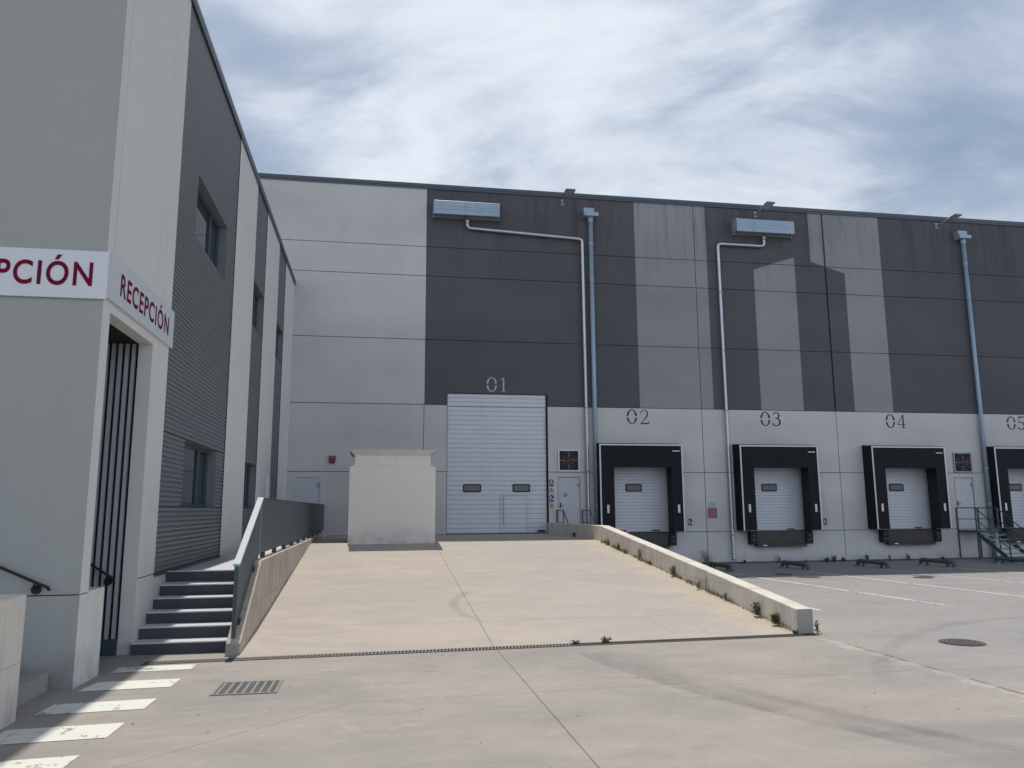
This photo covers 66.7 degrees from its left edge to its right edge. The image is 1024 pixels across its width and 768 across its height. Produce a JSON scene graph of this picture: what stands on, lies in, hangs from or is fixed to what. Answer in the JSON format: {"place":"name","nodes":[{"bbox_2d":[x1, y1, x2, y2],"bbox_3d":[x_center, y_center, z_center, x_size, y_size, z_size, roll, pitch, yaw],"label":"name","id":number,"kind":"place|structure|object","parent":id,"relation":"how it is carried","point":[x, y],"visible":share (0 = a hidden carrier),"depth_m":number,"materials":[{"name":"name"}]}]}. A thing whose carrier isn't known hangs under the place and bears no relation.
{"place":"outdoors","nodes":[
{"label":"outdoors","id":0,"kind":"place"},
{"bbox_2d":[166,538,301,582],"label":"path","id":1,"kind":"structure","parent":0,"point":[224,562],"depth_m":13.36,"materials":[{"name":"grey concrete"}]},
{"bbox_2d":[35,544,831,757],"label":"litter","id":2,"kind":"object","parent":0,"point":[417,659],"visible":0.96,"depth_m":8.56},
{"bbox_2d":[0,559,1023,767],"bbox_3d":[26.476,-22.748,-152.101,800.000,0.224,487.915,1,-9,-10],"label":"ground","id":3,"kind":"structure","parent":0,"point":[898,685],"depth_m":7.47,"materials":[{"name":"concrete"}]},
{"bbox_2d":[0,594,26,729],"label":"parapet wall","id":4,"kind":"structure","parent":3,"relation":"on","point":[12,612],"depth_m":6.75,"materials":[{"name":"grey concrete"}]},
{"bbox_2d":[17,673,48,706],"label":"front steps","id":5,"kind":"structure","parent":3,"relation":"on","point":[32,686],"depth_m":7.72,"materials":[{"name":"grey concrete"}]},
{"bbox_2d":[0,0,295,690],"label":"office building","id":6,"kind":"structure","parent":3,"relation":"on","point":[137,461],"depth_m":10.18,"materials":[{"name":"paint"}]},
{"bbox_2d":[0,566,50,593],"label":"handrail","id":7,"kind":"object","parent":6,"relation":"attached to","point":[36,589],"visible":1,"depth_m":8.10,"materials":[{"name":"metal"}]},
{"bbox_2d":[0,247,109,299],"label":"reception sign","id":8,"kind":"object","parent":6,"relation":"attached to","point":[49,273],"visible":1,"depth_m":8.66,"materials":[{"name":"white plastic"}]},
{"bbox_2d":[90,563,114,584],"bbox_3d":[-6.182,1.884,10.035,2.092,1.438,0.088,1,-9,-10],"label":"handrail","id":9,"kind":"object","parent":6,"relation":"attached to","point":[108,581],"visible":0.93,"depth_m":10.07,"materials":[{"name":"metal"}]},
{"bbox_2d":[107,250,174,347],"bbox_3d":[-4.818,-1.024,10.193,0.036,0.545,2.879,1,-9,-10],"label":"reception sign","id":10,"kind":"object","parent":6,"relation":"attached to","point":[134,297],"visible":1,"depth_m":9.90,"materials":[{"name":"white plastic"}]},
{"bbox_2d":[180,439,215,507],"bbox_3d":[-5.619,1.629,13.749,0.212,1.090,2.510,1,-9,-10],"label":"window","id":11,"kind":"structure","parent":6,"relation":"in","point":[199,461],"depth_m":14.22,"materials":[{"name":"glass"}]},
{"bbox_2d":[195,175,226,278],"bbox_3d":[-5.620,-2.812,14.321,0.212,1.100,2.560,1,-9,-10],"label":"window","id":12,"kind":"structure","parent":6,"relation":"in","point":[211,230],"depth_m":14.77,"materials":[{"name":"glass"}]},
{"bbox_2d":[243,462,255,507],"bbox_3d":[-6.552,2.503,19.099,0.212,1.080,1.730,1,-9,-10],"label":"window","id":13,"kind":"structure","parent":6,"relation":"in","point":[250,470],"depth_m":19.87,"materials":[{"name":"glass"}]},
{"bbox_2d":[252,280,263,337],"bbox_3d":[-6.575,-1.893,19.793,0.212,1.120,1.760,1,-9,-10],"label":"window","id":14,"kind":"structure","parent":6,"relation":"in","point":[258,299],"depth_m":20.59,"materials":[{"name":"glass"}]},
{"bbox_2d":[275,324,282,364],"bbox_3d":[-7.322,-1.236,24.084,0.212,1.040,1.670,1,-9,-10],"label":"window","id":15,"kind":"structure","parent":6,"relation":"in","point":[279,335],"depth_m":24.87,"materials":[{"name":"glass"}]},
{"bbox_2d":[130,570,233,655],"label":"staircase","id":16,"kind":"structure","parent":3,"relation":"on","point":[189,617],"depth_m":10.73,"materials":[{"name":"grey concrete"}]},
{"bbox_2d":[210,680,282,695],"bbox_3d":[-2.748,3.170,8.094,0.645,0.031,0.600,1,-9,-10],"label":"drain grate","id":17,"kind":"object","parent":3,"relation":"on","point":[247,687],"visible":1,"depth_m":8.06,"materials":[{"name":"metal"}]},
{"bbox_2d":[225,532,325,655],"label":"wall","id":18,"kind":"structure","parent":3,"relation":"on","point":[271,574],"depth_m":11.96,"materials":[{"name":"concrete"}]},
{"bbox_2d":[231,497,323,638],"bbox_3d":[-5.043,3.728,18.430,0.085,1.850,17.025,1,-9,-10],"label":"metal fence","id":19,"kind":"object","parent":18,"relation":"on","point":[273,524],"visible":0.99,"depth_m":12.95,"materials":[{"name":"paint"}]},
{"bbox_2d":[141,633,817,664],"bbox_3d":[-0.020,3.511,10.374,9.119,0.004,0.206,2,-9,-12],"label":"drain channel","id":20,"kind":"object","parent":3,"relation":"on","point":[438,650],"visible":1,"depth_m":10.23,"materials":[{"name":"metal"}]},
{"bbox_2d":[600,635,611,642],"bbox_3d":[1.302,3.524,10.722,0.155,0.092,0.224,-4,-10,24],"label":"weed","id":21,"kind":"object","parent":20,"relation":"on","point":[604,639],"visible":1,"depth_m":10.70,"materials":[{"name":"green plant"}]},
{"bbox_2d":[237,533,791,657],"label":"ramp","id":22,"kind":"structure","parent":3,"relation":"on","point":[337,594],"depth_m":13.45,"materials":[{"name":"concrete"}]},
{"bbox_2d":[347,449,436,543],"bbox_3d":[-3.372,3.172,21.775,2.310,2.475,2.470,1,-9,-10],"label":"utility hut","id":23,"kind":"object","parent":22,"relation":"on","point":[391,496],"visible":1,"depth_m":20.61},
{"bbox_2d":[637,548,640,559],"bbox_3d":[2.972,3.954,18.116,0.164,0.283,0.155,-3,-9,14],"label":"weed","id":24,"kind":"object","parent":22,"relation":"on","point":[638,554],"visible":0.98,"depth_m":18.11,"materials":[{"name":"green plant"}]},
{"bbox_2d":[669,565,675,575],"bbox_3d":[3.320,3.817,16.019,0.166,0.265,0.216,-8,-12,40],"label":"weed","id":25,"kind":"object","parent":22,"relation":"on","point":[672,570],"visible":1,"depth_m":16.03,"materials":[{"name":"green plant"}]},
{"bbox_2d":[600,540,790,630],"bbox_3d":[3.235,3.934,16.366,0.147,0.986,9.934,1,-9,-10],"label":"ground cover","id":26,"kind":"object","parent":22,"relation":"on","point":[708,590],"visible":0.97,"depth_m":14.36,"materials":[{"name":"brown plant"}]},
{"bbox_2d":[750,602,760,614],"bbox_3d":[3.924,3.602,12.490,0.206,0.217,0.167,1,-9,-10],"label":"weed","id":27,"kind":"object","parent":22,"relation":"on","point":[756,608],"visible":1,"depth_m":12.47,"materials":[{"name":"green plant"}]},
{"bbox_2d":[769,611,779,623],"bbox_3d":[4.012,3.573,11.889,0.209,0.191,0.178,1,-9,-10],"label":"weed","id":28,"kind":"object","parent":22,"relation":"on","point":[774,617],"visible":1,"depth_m":11.88,"materials":[{"name":"green plant"}]},
{"bbox_2d":[616,528,626,532],"bbox_3d":[3.907,5.832,27.712,0.440,1.350,0.057,1,-9,-10],"label":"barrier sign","id":29,"kind":"object","parent":3,"relation":"on","point":[623,529],"visible":0.21,"depth_m":27.80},
{"bbox_2d":[258,173,1023,563],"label":"warehouse building","id":30,"kind":"structure","parent":3,"relation":"on","point":[456,347],"depth_m":29.77,"materials":[{"name":"paint"}]},
{"bbox_2d":[295,476,320,535],"bbox_3d":[-7.054,4.204,26.799,0.860,2.040,0.090,1,-9,-10],"label":"pedestrian door","id":31,"kind":"structure","parent":30,"relation":"in","point":[307,488],"depth_m":26.90,"materials":[{"name":"metal"}]},
{"bbox_2d":[329,456,335,463],"bbox_3d":[-6.261,2.634,27.112,0.220,0.270,0.124,1,-9,-10],"label":"alarm siren","id":32,"kind":"object","parent":30,"relation":"attached to","point":[332,459],"visible":1,"depth_m":27.07,"materials":[{"name":"red plastic"}]},
{"bbox_2d":[433,200,499,222],"bbox_3d":[-1.712,-6.506,29.203,2.500,0.650,0.486,1,-9,-10],"label":"wall gutter box","id":33,"kind":"object","parent":30,"relation":"attached to","point":[462,210],"visible":1,"depth_m":29.03,"materials":[{"name":"silver metal"}]},
{"bbox_2d":[446,393,548,534],"bbox_3d":[-0.524,2.850,28.219,3.730,5.090,0.150,1,-9,-10],"label":"sectional door","id":34,"kind":"structure","parent":30,"relation":"in","point":[497,482],"depth_m":28.21,"materials":[{"name":"metal"}]},
{"bbox_2d":[465,218,589,523],"bbox_3d":[0.549,0.095,28.664,4.654,12.720,0.218,1,-9,-10],"label":"pipe","id":35,"kind":"object","parent":30,"relation":"attached to","point":[467,220],"visible":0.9,"depth_m":29.27,"materials":[{"name":"silver metal"}]},
{"bbox_2d":[549,479,553,485],"bbox_3d":[1.435,3.605,28.355,0.200,0.260,0.009,1,-9,-10],"label":"safety sign","id":36,"kind":"object","parent":30,"relation":"attached to","point":[551,482],"visible":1,"depth_m":28.36,"materials":[{"name":"plastic"}]},
{"bbox_2d":[549,487,553,493],"bbox_3d":[1.437,3.881,28.310,0.200,0.260,0.011,1,-9,-10],"label":"safety sign","id":37,"kind":"object","parent":30,"relation":"attached to","point":[551,490],"visible":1,"depth_m":28.31,"materials":[{"name":"plastic"}]},
{"bbox_2d":[549,495,553,501],"bbox_3d":[1.438,4.158,28.266,0.200,0.260,0.009,1,-9,-10],"label":"safety sign","id":38,"kind":"object","parent":30,"relation":"attached to","point":[551,498],"visible":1,"depth_m":28.26,"materials":[{"name":"plastic"}]},
{"bbox_2d":[549,503,553,509],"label":"safety sign","id":39,"kind":"object","parent":30,"relation":"attached to","point":[551,506],"visible":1,"depth_m":28.22,"materials":[{"name":"plastic"}]},
{"bbox_2d":[561,188,575,205],"bbox_3d":[2.085,-7.133,29.568,0.391,0.240,1.264,1,-9,-10],"label":"floodlight","id":40,"kind":"object","parent":30,"relation":"attached to","point":[569,192],"visible":1,"depth_m":29.25,"materials":[{"name":"grey metal"}]},
{"bbox_2d":[558,449,579,471],"bbox_3d":[2.089,2.811,28.577,0.820,0.810,0.051,1,-9,-10],"label":"wall fan","id":41,"kind":"object","parent":30,"relation":"attached to","point":[568,460],"depth_m":28.58},
{"bbox_2d":[558,477,580,523],"bbox_3d":[2.093,4.402,28.357,0.860,2.040,0.100,1,-9,-10],"label":"pedestrian door","id":42,"kind":"structure","parent":30,"relation":"in","point":[571,503],"depth_m":28.39,"materials":[{"name":"metal"}]},
{"bbox_2d":[582,208,598,524],"bbox_3d":[3.062,-0.137,29.077,0.580,13.460,0.339,1,-9,-10],"label":"downpipe","id":43,"kind":"object","parent":30,"relation":"attached to","point":[589,214],"visible":0.92,"depth_m":29.25,"materials":[{"name":"silver metal"}]},
{"bbox_2d":[596,443,685,530],"bbox_3d":[4.695,3.775,28.586,3.200,3.240,0.610,1,-9,-10],"label":"dock shelter","id":44,"kind":"object","parent":30,"relation":"attached to","point":[610,456],"visible":0.91,"depth_m":28.42,"materials":[{"name":"black fabric"}]},
{"bbox_2d":[614,467,670,531],"bbox_3d":[4.705,4.140,29.106,2.510,2.755,0.090,1,-9,-10],"label":"dock door","id":45,"kind":"structure","parent":30,"relation":"in","point":[641,496],"depth_m":29.09,"materials":[{"name":"metal"}]},
{"bbox_2d":[628,532,676,547],"bbox_3d":[4.776,5.739,28.500,2.550,0.575,0.348,1,-9,-10],"label":"dock leveller","id":46,"kind":"object","parent":30,"relation":"attached to","point":[663,539],"visible":0.47,"depth_m":28.54,"materials":[{"name":"metal"}]},
{"bbox_2d":[687,518,692,525],"bbox_3d":[6.642,5.149,29.013,0.200,0.260,0.009,1,-9,-10],"label":"safety sign","id":47,"kind":"object","parent":30,"relation":"attached to","point":[689,522],"visible":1,"depth_m":29.01,"materials":[{"name":"plastic"}]},
{"bbox_2d":[708,508,716,517],"bbox_3d":[7.532,4.853,29.218,0.370,0.380,0.005,1,-9,-10],"label":"fire sign","id":48,"kind":"object","parent":30,"relation":"attached to","point":[712,512],"visible":1,"depth_m":29.22,"materials":[{"name":"red plastic"}]},
{"bbox_2d":[716,234,765,559],"bbox_3d":[9.198,0.277,30.142,2.148,12.750,0.218,1,-9,-10],"label":"drainpipe","id":49,"kind":"object","parent":30,"relation":"attached to","point":[720,291],"visible":1,"depth_m":30.00,"materials":[{"name":"silver metal"}]},
{"bbox_2d":[731,218,794,239],"bbox_3d":[10.075,-6.250,31.216,2.500,0.650,0.486,1,-9,-10],"label":"wall gutter box","id":50,"kind":"object","parent":30,"relation":"attached to","point":[759,228],"visible":1,"depth_m":31.05,"materials":[{"name":"silver metal"}]},
{"bbox_2d":[754,201,775,217],"bbox_3d":[9.989,-6.961,30.918,0.391,0.240,1.264,1,-9,-10],"label":"floodlight","id":51,"kind":"object","parent":30,"relation":"attached to","point":[768,204],"visible":1,"depth_m":30.61,"materials":[{"name":"grey metal"}]},
{"bbox_2d":[732,444,822,530],"bbox_3d":[10.066,3.892,29.504,3.200,3.240,0.610,1,-9,-10],"label":"dock shelter","id":52,"kind":"object","parent":30,"relation":"attached to","point":[748,459],"visible":1,"depth_m":29.34,"materials":[{"name":"black fabric"}]},
{"bbox_2d":[753,468,804,530],"bbox_3d":[10.076,4.257,30.024,2.510,2.755,0.090,1,-9,-10],"label":"dock door","id":53,"kind":"structure","parent":30,"relation":"in","point":[778,491],"depth_m":30.03,"materials":[{"name":"metal"}]},
{"bbox_2d":[747,531,813,546],"bbox_3d":[10.147,5.855,29.418,2.550,0.575,0.348,1,-9,-10],"label":"dock leveller","id":54,"kind":"object","parent":30,"relation":"attached to","point":[778,538],"visible":1,"depth_m":29.34,"materials":[{"name":"metal"}]},
{"bbox_2d":[822,518,827,524],"bbox_3d":[12.053,5.296,29.932,0.200,0.260,0.009,1,-9,-10],"label":"safety sign","id":55,"kind":"object","parent":30,"relation":"attached to","point":[825,522],"visible":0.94,"depth_m":29.93,"materials":[{"name":"plastic"}]},
{"bbox_2d":[861,445,951,528],"bbox_3d":[15.437,4.008,30.421,3.200,3.240,0.610,1,-9,-10],"label":"dock shelter","id":56,"kind":"object","parent":30,"relation":"attached to","point":[877,460],"visible":1,"depth_m":30.26,"materials":[{"name":"black fabric"}]},
{"bbox_2d":[885,468,931,528],"bbox_3d":[15.447,4.373,30.941,2.510,2.755,0.090,1,-9,-10],"label":"dock door","id":57,"kind":"structure","parent":30,"relation":"in","point":[907,488],"depth_m":30.96,"materials":[{"name":"metal"}]},
{"bbox_2d":[878,529,941,544],"bbox_3d":[15.518,5.972,30.335,2.550,0.575,0.348,1,-9,-10],"label":"dock leveller","id":58,"kind":"object","parent":30,"relation":"attached to","point":[912,537],"visible":1,"depth_m":30.25,"materials":[{"name":"metal"}]},
{"bbox_2d":[935,213,961,228],"bbox_3d":[18.090,-6.786,32.301,0.391,0.240,1.264,1,-9,-10],"label":"floodlight","id":59,"kind":"object","parent":30,"relation":"attached to","point":[953,217],"visible":1,"depth_m":32.01,"materials":[{"name":"grey metal"}]},
{"bbox_2d":[952,452,972,472],"bbox_3d":[18.153,3.160,31.321,0.820,0.810,0.051,1,-9,-10],"label":"wall fan","id":60,"kind":"object","parent":30,"relation":"attached to","point":[962,462],"depth_m":31.32},
{"bbox_2d":[954,477,977,528],"bbox_3d":[18.136,4.750,31.097,0.860,2.040,0.100,1,-9,-10],"label":"pedestrian door","id":61,"kind":"structure","parent":30,"relation":"in","point":[964,487],"depth_m":31.12,"materials":[{"name":"metal"}]},
{"bbox_2d":[953,231,997,556],"bbox_3d":[19.067,0.210,31.811,0.580,13.460,0.339,1,-9,-10],"label":"downpipe","id":62,"kind":"object","parent":30,"relation":"attached to","point":[962,237],"visible":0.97,"depth_m":31.85,"materials":[{"name":"silver metal"}]},
{"bbox_2d":[986,446,1023,527],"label":"dock shelter","id":63,"kind":"object","parent":30,"relation":"attached to","point":[1001,460],"visible":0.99,"depth_m":30.95,"materials":[{"name":"black fabric"}]},
{"bbox_2d":[1001,528,1023,542],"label":"dock leveller","id":64,"kind":"object","parent":30,"relation":"attached to","point":[1019,532],"visible":0.66,"depth_m":31.05,"materials":[{"name":"metal"}]},
{"bbox_2d":[1008,468,1023,527],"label":"dock door","id":65,"kind":"structure","parent":30,"relation":"in","point":[1016,475],"depth_m":31.81,"materials":[{"name":"metal"}]},
{"bbox_2d":[548,522,813,633],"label":"wall","id":66,"kind":"structure","parent":3,"relation":"on","point":[791,613],"depth_m":14.66,"materials":[{"name":"beige concrete"}]},
{"bbox_2d":[701,551,712,563],"bbox_3d":[7.172,6.380,28.747,0.413,0.560,0.288,4,-10,-23],"label":"weed","id":67,"kind":"object","parent":3,"relation":"on","point":[707,557],"visible":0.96,"depth_m":28.71,"materials":[{"name":"green plant"}]},
{"bbox_2d":[708,561,734,571],"bbox_3d":[6.806,5.974,25.335,0.220,0.291,1.830,1,-9,-10],"label":"wheel guide","id":68,"kind":"object","parent":3,"relation":"on","point":[723,565],"visible":0.8,"depth_m":25.14,"materials":[{"name":"metal"}]},
{"bbox_2d":[778,560,810,570],"bbox_3d":[9.388,6.030,25.776,0.220,0.291,1.830,1,-9,-10],"label":"wheel guide","id":69,"kind":"object","parent":3,"relation":"on","point":[794,563],"visible":0.86,"depth_m":25.70,"materials":[{"name":"metal"}]},
{"bbox_2d":[797,576,819,577],"bbox_3d":[8.432,5.510,22.112,0.640,0.068,0.640,1,-9,-10],"label":"manhole cover","id":70,"kind":"object","parent":3,"relation":"on","point":[808,576],"visible":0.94,"depth_m":22.05,"materials":[{"name":"metal"}]},
{"bbox_2d":[813,621,819,632],"bbox_3d":[4.492,3.560,11.440,0.130,0.206,0.116,1,-9,-10],"label":"weed","id":71,"kind":"object","parent":3,"relation":"on","point":[815,624],"visible":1,"depth_m":11.44,"materials":[{"name":"green plant"}]},
{"bbox_2d":[854,559,891,568],"bbox_3d":[12.177,6.091,26.253,0.220,0.291,1.830,1,-9,-10],"label":"wheel guide","id":72,"kind":"object","parent":3,"relation":"on","point":[876,562],"visible":0.84,"depth_m":26.12,"materials":[{"name":"metal"}]},
{"bbox_2d":[917,558,956,567],"bbox_3d":[14.591,6.143,26.665,0.220,0.291,1.830,1,-9,-10],"label":"wheel guide","id":73,"kind":"object","parent":3,"relation":"on","point":[946,562],"visible":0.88,"depth_m":26.62,"materials":[{"name":"metal"}]},
{"bbox_2d":[938,638,986,646],"bbox_3d":[6.100,3.524,10.535,0.570,0.068,0.570,1,-9,-10],"label":"manhole cover","id":74,"kind":"object","parent":3,"relation":"on","point":[963,642],"visible":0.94,"depth_m":10.48,"materials":[{"name":"metal"}]},
{"bbox_2d":[955,507,1023,562],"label":"steel steps","id":75,"kind":"structure","parent":3,"relation":"on","point":[1004,536],"depth_m":29.67,"materials":[{"name":"paint"}]},
{"bbox_2d":[991,556,1023,563],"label":"wheel guide","id":76,"kind":"object","parent":3,"relation":"on","point":[997,558],"visible":0.91,"depth_m":27.47,"materials":[{"name":"metal"}]},
{"bbox_2d":[556,510,595,524],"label":"steel steps","id":77,"kind":"structure","parent":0,"point":[590,515],"depth_m":27.35,"materials":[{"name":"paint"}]},
{"bbox_2d":[198,0,1023,221],"label":"sky","id":78,"kind":"structure","parent":0,"point":[908,107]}
]}

